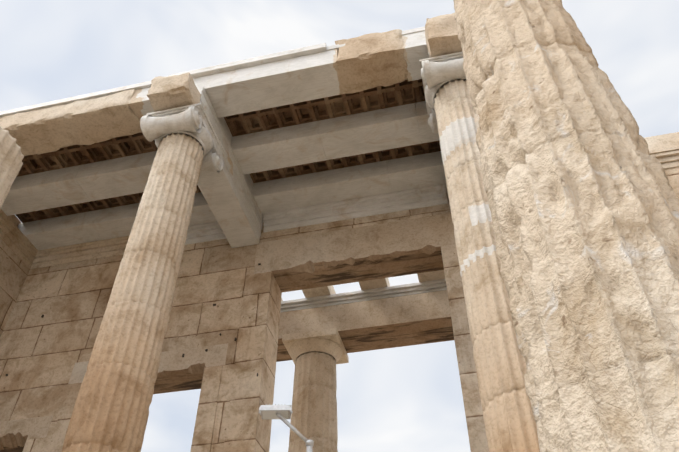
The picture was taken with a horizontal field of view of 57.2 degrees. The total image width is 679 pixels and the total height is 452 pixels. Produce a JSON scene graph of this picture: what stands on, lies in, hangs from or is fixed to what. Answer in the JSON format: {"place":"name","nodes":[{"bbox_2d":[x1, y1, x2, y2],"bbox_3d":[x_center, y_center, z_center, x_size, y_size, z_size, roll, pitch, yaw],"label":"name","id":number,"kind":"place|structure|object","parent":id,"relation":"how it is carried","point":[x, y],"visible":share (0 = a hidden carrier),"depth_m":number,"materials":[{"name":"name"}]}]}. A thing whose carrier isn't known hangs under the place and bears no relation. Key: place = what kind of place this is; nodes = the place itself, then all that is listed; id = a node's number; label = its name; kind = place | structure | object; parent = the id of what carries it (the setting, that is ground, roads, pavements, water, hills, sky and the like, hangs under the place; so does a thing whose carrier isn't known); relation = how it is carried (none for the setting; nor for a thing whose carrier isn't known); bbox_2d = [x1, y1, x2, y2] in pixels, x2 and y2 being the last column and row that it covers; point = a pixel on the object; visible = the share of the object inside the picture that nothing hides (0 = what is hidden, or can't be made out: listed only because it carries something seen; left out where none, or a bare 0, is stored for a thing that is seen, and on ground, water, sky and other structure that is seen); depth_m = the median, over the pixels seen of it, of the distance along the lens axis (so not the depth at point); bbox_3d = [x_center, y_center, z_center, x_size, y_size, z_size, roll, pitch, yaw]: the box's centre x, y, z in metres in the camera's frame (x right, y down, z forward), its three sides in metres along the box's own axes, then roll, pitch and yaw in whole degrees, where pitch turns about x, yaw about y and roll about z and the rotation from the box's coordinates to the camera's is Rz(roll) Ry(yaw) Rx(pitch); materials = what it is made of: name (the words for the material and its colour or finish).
{"place":"outdoors","nodes":[
{"label":"outdoors","id":0,"kind":"place"},
{"bbox_2d":[0,127,23,208],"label":"column","id":1,"kind":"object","parent":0,"point":[11,158],"visible":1,"depth_m":6.78,"materials":[{"name":"beige stone"}]},
{"bbox_2d":[62,133,203,451],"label":"column shaft","id":2,"kind":"object","parent":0,"point":[110,413],"visible":1,"depth_m":9.22,"materials":[{"name":"beige stone"}]},
{"bbox_2d":[140,103,223,172],"bbox_3d":[-3.122,-1.665,12.461,1.200,0.642,1.573,-9,-44,9],"label":"cap","id":3,"kind":"object","parent":2,"relation":"on","point":[192,121],"visible":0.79,"depth_m":12.12,"materials":[{"name":"stone"}]},
{"bbox_2d":[147,72,200,111],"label":"old block","id":4,"kind":"structure","parent":3,"relation":"on","point":[171,92],"depth_m":12.18,"materials":[{"name":"stone"}]},
{"bbox_2d":[197,87,262,247],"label":"stone beam","id":5,"kind":"structure","parent":3,"relation":"on","point":[227,193],"depth_m":14.27,"materials":[{"name":"beige stone"}]},
{"bbox_2d":[0,87,153,119],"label":"fragment","id":6,"kind":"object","parent":5,"relation":"on","point":[140,105],"depth_m":13.35,"materials":[{"name":"white stone"}]},
{"bbox_2d":[0,89,141,155],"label":"architrave beam","id":7,"kind":"structure","parent":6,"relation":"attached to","point":[90,121],"depth_m":13.71,"materials":[{"name":"stone"}]},
{"bbox_2d":[1,151,156,215],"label":"beam","id":8,"kind":"structure","parent":5,"relation":"on","point":[106,179],"depth_m":15.08,"materials":[{"name":"stone"}]},
{"bbox_2d":[16,133,157,176],"bbox_3d":[-6.097,-1.979,14.921,5.850,0.360,1.040,-9,-44,9],"label":"coffered ceiling","id":9,"kind":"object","parent":8,"relation":"on","point":[112,148],"visible":0.27,"depth_m":15.03,"materials":[{"name":"brown stone"}]},
{"bbox_2d":[16,185,200,222],"bbox_3d":[-5.737,-0.909,16.069,5.850,0.360,0.860,-9,-44,9],"label":"coffered ceiling","id":10,"kind":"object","parent":8,"relation":"on","point":[81,207],"visible":0.19,"depth_m":16.38,"materials":[{"name":"brown stone"}]},
{"bbox_2d":[218,117,231,144],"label":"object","id":11,"kind":"object","parent":5,"relation":"on","point":[225,128],"visible":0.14,"depth_m":14.16,"materials":[{"name":"stone"}]},
{"bbox_2d":[244,174,252,190],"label":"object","id":12,"kind":"object","parent":5,"relation":"on","point":[249,179],"visible":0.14,"depth_m":15.33,"materials":[{"name":"stone"}]},
{"bbox_2d":[193,31,427,117],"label":"beam","id":13,"kind":"structure","parent":5,"relation":"on","point":[314,76],"depth_m":12.94,"materials":[{"name":"beige stone"}]},
{"bbox_2d":[0,26,424,134],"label":"cover slabs","id":14,"kind":"structure","parent":13,"relation":"on","point":[269,58],"depth_m":13.25,"materials":[{"name":"stone"}]},
{"bbox_2d":[335,29,407,93],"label":"stone block","id":15,"kind":"structure","parent":13,"relation":"on","point":[368,61],"depth_m":12.63,"materials":[{"name":"stone"}]},
{"bbox_2d":[231,101,439,174],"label":"beam","id":16,"kind":"structure","parent":5,"relation":"on","point":[354,134],"depth_m":14.05,"materials":[{"name":"stone"}]},
{"bbox_2d":[224,78,425,136],"bbox_3d":[-0.279,-2.890,13.945,4.770,0.360,1.040,-9,-44,9],"label":"coffered ceiling","id":17,"kind":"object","parent":16,"relation":"on","point":[405,92],"visible":0.44,"depth_m":14.05,"materials":[{"name":"brown stone"}]},
{"bbox_2d":[250,140,440,182],"bbox_3d":[0.081,-1.819,15.093,4.770,0.360,0.860,-9,-44,9],"label":"coffered ceiling","id":18,"kind":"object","parent":16,"relation":"on","point":[360,159],"visible":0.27,"depth_m":15.23,"materials":[{"name":"brown stone"}]},
{"bbox_2d":[252,151,447,221],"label":"beam","id":19,"kind":"structure","parent":5,"relation":"on","point":[367,180],"depth_m":15.07,"materials":[{"name":"stone"}]},
{"bbox_2d":[0,0,678,451],"label":"sky","id":20,"kind":"structure","parent":0,"point":[405,398],"materials":[{"name":"white"}]},
{"bbox_2d":[434,79,539,451],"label":"column shaft","id":21,"kind":"object","parent":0,"point":[501,370],"visible":0.58,"depth_m":8.10,"materials":[{"name":"beige stone"}]},
{"bbox_2d":[419,52,466,133],"bbox_3d":[2.171,-2.493,11.573,1.200,0.642,1.573,-9,-44,9],"label":"cap","id":22,"kind":"object","parent":21,"relation":"attached to","point":[437,72],"visible":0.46,"depth_m":11.12,"materials":[{"name":"stone"}]},
{"bbox_2d":[425,13,461,57],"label":"old block","id":23,"kind":"structure","parent":22,"relation":"on","point":[441,34],"depth_m":11.33,"materials":[{"name":"stone"}]},
{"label":"floor","id":24,"kind":"structure","parent":0,"visible":0},
{"bbox_2d":[288,351,337,451],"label":"column","id":25,"kind":"structure","parent":24,"relation":"on","point":[314,410],"depth_m":16.87,"materials":[{"name":"beige stone"}]},
{"bbox_2d":[282,328,348,363],"bbox_3d":[-0.696,3.794,18.463,1.632,0.550,1.632,-9,-44,9],"label":"doric capital","id":26,"kind":"object","parent":25,"relation":"on","point":[326,341],"visible":0.56,"depth_m":18.02,"materials":[{"name":"beige stone"}]},
{"bbox_2d":[276,290,453,361],"bbox_3d":[1.423,2.924,18.666,20.590,1.000,1.320,-9,-44,9],"label":"architrave","id":27,"kind":"object","parent":26,"relation":"on","point":[402,321],"visible":0.19,"depth_m":18.27,"materials":[{"name":"beige stone"}]},
{"bbox_2d":[280,279,446,311],"bbox_3d":[1.403,2.388,19.046,20.590,0.297,1.300,-9,-44,9],"label":"crown","id":28,"kind":"object","parent":27,"relation":"on","point":[368,294],"visible":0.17,"depth_m":18.72,"materials":[{"name":"stone"}]},
{"bbox_2d":[281,270,444,300],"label":"beams","id":29,"kind":"structure","parent":28,"relation":"on","point":[376,283],"depth_m":18.62,"materials":[{"name":"stone"}]},
{"bbox_2d":[0,167,678,451],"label":"wall","id":30,"kind":"structure","parent":24,"relation":"on","point":[40,356],"depth_m":14.57,"materials":[{"name":"beige stone"}]},
{"bbox_2d":[0,416,52,451],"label":"lintel","id":31,"kind":"object","parent":30,"relation":"attached to","point":[14,434],"visible":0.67,"depth_m":13.16,"materials":[{"name":"beige stone"}]},
{"bbox_2d":[30,221,225,268],"bbox_3d":[-5.408,0.754,16.484,5.650,0.497,0.970,-9,-44,9],"label":"crown","id":32,"kind":"object","parent":30,"relation":"on","point":[197,233],"visible":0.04,"depth_m":16.33},
{"bbox_2d":[18,192,216,249],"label":"beam","id":33,"kind":"structure","parent":32,"relation":"on","point":[86,227],"depth_m":16.21,"materials":[{"name":"stone"}]},
{"bbox_2d":[261,132,678,232],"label":"top wall","id":34,"kind":"structure","parent":32,"relation":"on","point":[669,140],"depth_m":14.74,"materials":[{"name":"stone"}]},
{"bbox_2d":[5,263,260,375],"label":"wall holes","id":35,"kind":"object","parent":30,"relation":"attached to","point":[206,350],"depth_m":13.61,"materials":[{"name":"brown stone"}]},
{"bbox_2d":[68,343,227,393],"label":"lintel","id":36,"kind":"structure","parent":30,"relation":"attached to","point":[177,371],"depth_m":13.45,"materials":[{"name":"beige stone"}]},
{"bbox_2d":[47,244,488,451],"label":"door jambs","id":37,"kind":"object","parent":30,"relation":"attached to","point":[242,423],"visible":0.83,"depth_m":12.59,"materials":[{"name":"beige stone"}]},
{"bbox_2d":[254,213,455,291],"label":"lintel","id":38,"kind":"structure","parent":30,"relation":"attached to","point":[384,250],"depth_m":14.52,"materials":[{"name":"beige stone"}]},
{"bbox_2d":[263,184,447,231],"bbox_3d":[0.411,-0.156,15.508,4.570,0.497,0.970,-9,-44,9],"label":"crown","id":39,"kind":"object","parent":30,"relation":"on","point":[363,207],"visible":0.44,"depth_m":15.20,"materials":[{"name":"stone"}]},
{"bbox_2d":[649,146,678,168],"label":"crown","id":40,"kind":"object","parent":30,"relation":"on","point":[667,158],"depth_m":14.05,"materials":[{"name":"stone"}]},
{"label":"floor","id":41,"kind":"structure","parent":0,"visible":0},
{"bbox_3d":[1.299,2.165,2.031,1.440,0.420,1.440,-9,-44,9],"label":"base","id":42,"kind":"object","parent":41,"relation":"on","visible":0},
{"bbox_2d":[453,0,678,451],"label":"doric column","id":43,"kind":"object","parent":42,"relation":"on","point":[583,199],"visible":1,"depth_m":2.62,"materials":[{"name":"beige stone"}]},
{"bbox_3d":[-2.186,1.189,-1.226,3.630,0.096,23.000,-9,-44,9],"label":"passage floor","id":44,"kind":"object","parent":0,"visible":0},
{"bbox_2d":[276,413,313,451],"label":"lamp pole","id":45,"kind":"object","parent":44,"relation":"on","point":[309,445],"visible":0.98,"depth_m":6.69,"materials":[{"name":"white metal"}]},
{"bbox_2d":[259,404,292,418],"bbox_3d":[-0.702,2.030,6.859,0.374,0.127,0.206,-1,-43,1],"label":"lamp head","id":46,"kind":"object","parent":45,"relation":"attached to","point":[275,407],"visible":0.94,"depth_m":6.78},
{"bbox_2d":[262,411,288,418],"bbox_3d":[-0.702,2.070,6.823,0.281,0.027,0.159,-1,-43,1],"label":"lamp lens","id":47,"kind":"object","parent":46,"relation":"attached to","point":[270,414],"visible":0.79,"depth_m":6.82,"materials":[{"name":"beige glass"}]},
{"label":"ground","id":48,"kind":"structure","parent":0,"visible":0},
{"bbox_2d":[0,238,29,336],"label":"wall","id":49,"kind":"structure","parent":48,"relation":"on","point":[14,270],"depth_m":15.71,"materials":[{"name":"beige stone"}]},
{"bbox_2d":[0,209,37,268],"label":"crown","id":50,"kind":"object","parent":49,"relation":"on","point":[18,243],"visible":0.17,"depth_m":16.12,"materials":[{"name":"stone"}]}
]}

